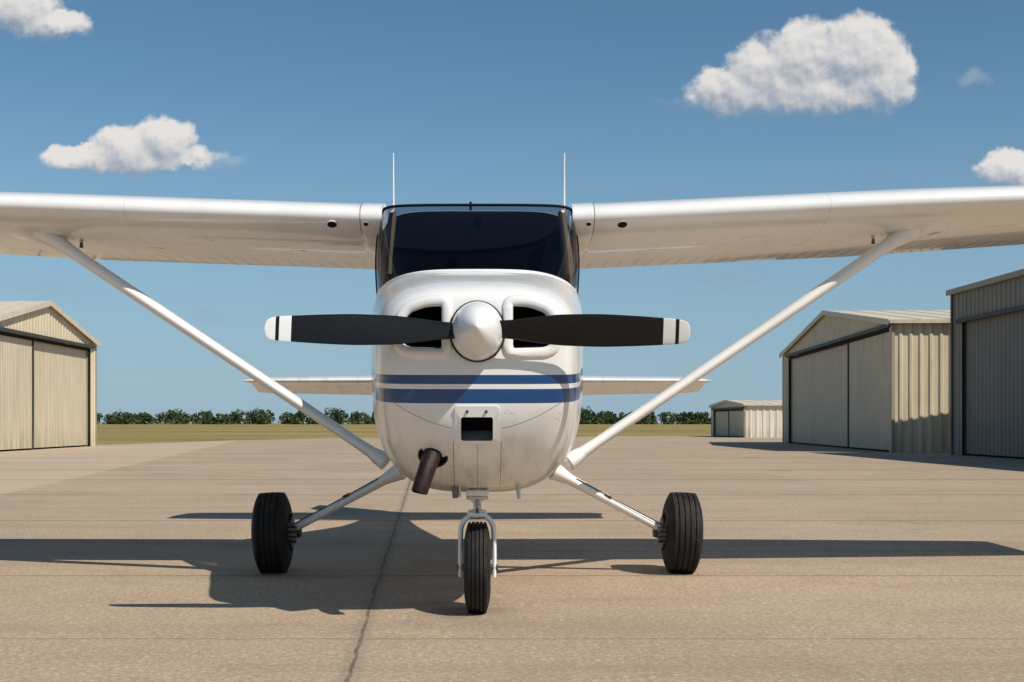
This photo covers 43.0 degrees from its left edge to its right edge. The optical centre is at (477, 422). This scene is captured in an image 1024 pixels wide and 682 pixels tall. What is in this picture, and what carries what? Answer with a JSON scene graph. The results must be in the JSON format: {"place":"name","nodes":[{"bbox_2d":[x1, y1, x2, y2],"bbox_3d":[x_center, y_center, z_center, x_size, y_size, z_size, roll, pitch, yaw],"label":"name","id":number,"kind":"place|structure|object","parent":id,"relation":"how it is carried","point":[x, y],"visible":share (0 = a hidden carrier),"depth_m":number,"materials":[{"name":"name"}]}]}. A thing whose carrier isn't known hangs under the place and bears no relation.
{"place":"outdoors","nodes":[
{"label":"outdoors","id":0,"kind":"place"},
{"bbox_2d":[97,423,710,444],"bbox_3d":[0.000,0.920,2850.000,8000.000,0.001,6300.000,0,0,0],"label":"grass field","id":1,"kind":"structure","parent":0,"point":[113,434],"depth_m":141.14,"materials":[{"name":"green plant"}]},
{"bbox_2d":[97,406,710,423],"bbox_3d":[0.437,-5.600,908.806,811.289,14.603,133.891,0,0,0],"label":"distant trees","id":2,"kind":"object","parent":1,"relation":"on","point":[587,416],"visible":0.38,"depth_m":883.65,"materials":[{"name":"green plant"}]},
{"bbox_2d":[0,436,1023,681],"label":"concrete apron","id":3,"kind":"object","parent":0,"point":[126,562],"visible":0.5,"depth_m":8.02,"materials":[{"name":"beige concrete"}]},
{"bbox_2d":[0,301,100,450],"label":"metal hangar","id":4,"kind":"structure","parent":3,"relation":"on","point":[48,374],"depth_m":45.72,"materials":[{"name":"beige metal"}]},
{"bbox_2d":[0,331,31,449],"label":"door panel","id":5,"kind":"structure","parent":4,"relation":"in","point":[15,353],"depth_m":42.75,"materials":[{"name":"beige metal"}]},
{"bbox_2d":[34,338,85,447],"bbox_3d":[-15.245,-1.034,47.525,0.010,3.780,6.270,0,0,0],"label":"door panel","id":6,"kind":"structure","parent":4,"relation":"in","point":[59,371],"depth_m":47.47,"materials":[{"name":"beige metal"}]},
{"bbox_2d":[0,153,1023,612],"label":"light airplane","id":7,"kind":"object","parent":3,"relation":"on","point":[478,331],"visible":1,"depth_m":7.35,"materials":[{"name":"paint"}]},
{"bbox_2d":[709,400,781,437],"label":"metal hangar","id":8,"kind":"structure","parent":3,"relation":"on","point":[749,418],"depth_m":81.82,"materials":[{"name":"beige metal"}]},
{"bbox_2d":[716,411,727,435],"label":"door panel","id":9,"kind":"structure","parent":8,"relation":"in","point":[721,416],"depth_m":87.95,"materials":[{"name":"beige metal"}]},
{"bbox_2d":[729,409,742,436],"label":"door panel","id":10,"kind":"structure","parent":8,"relation":"in","point":[735,417],"depth_m":84.29,"materials":[{"name":"beige metal"}]},
{"bbox_2d":[779,310,949,452],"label":"metal hangar","id":11,"kind":"structure","parent":3,"relation":"on","point":[876,380],"depth_m":43.63,"materials":[{"name":"beige metal"}]},
{"bbox_2d":[792,344,846,446],"bbox_3d":[13.796,-1.064,52.634,0.010,3.840,11.972,0,0,4],"label":"door panel","id":12,"kind":"structure","parent":11,"relation":"in","point":[819,379],"depth_m":52.17,"materials":[{"name":"beige metal"}]},
{"bbox_2d":[849,328,888,449],"bbox_3d":[13.108,-1.064,43.460,0.010,3.840,6.268,0,0,4],"label":"door panel","id":13,"kind":"structure","parent":11,"relation":"in","point":[868,357],"depth_m":43.47,"materials":[{"name":"beige metal"}]},
{"bbox_2d":[946,269,1023,457],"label":"steel hangar","id":14,"kind":"structure","parent":3,"relation":"on","point":[986,367],"depth_m":35.06,"materials":[{"name":"grey metal"}]},
{"bbox_2d":[966,310,1023,456],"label":"door panel","id":15,"kind":"structure","parent":14,"relation":"in","point":[994,345],"depth_m":34.68,"materials":[{"name":"grey metal"}]},
{"bbox_2d":[0,0,1023,422],"label":"sky","id":16,"kind":"structure","parent":0,"point":[474,101],"materials":[{"name":"blue"}]}
]}

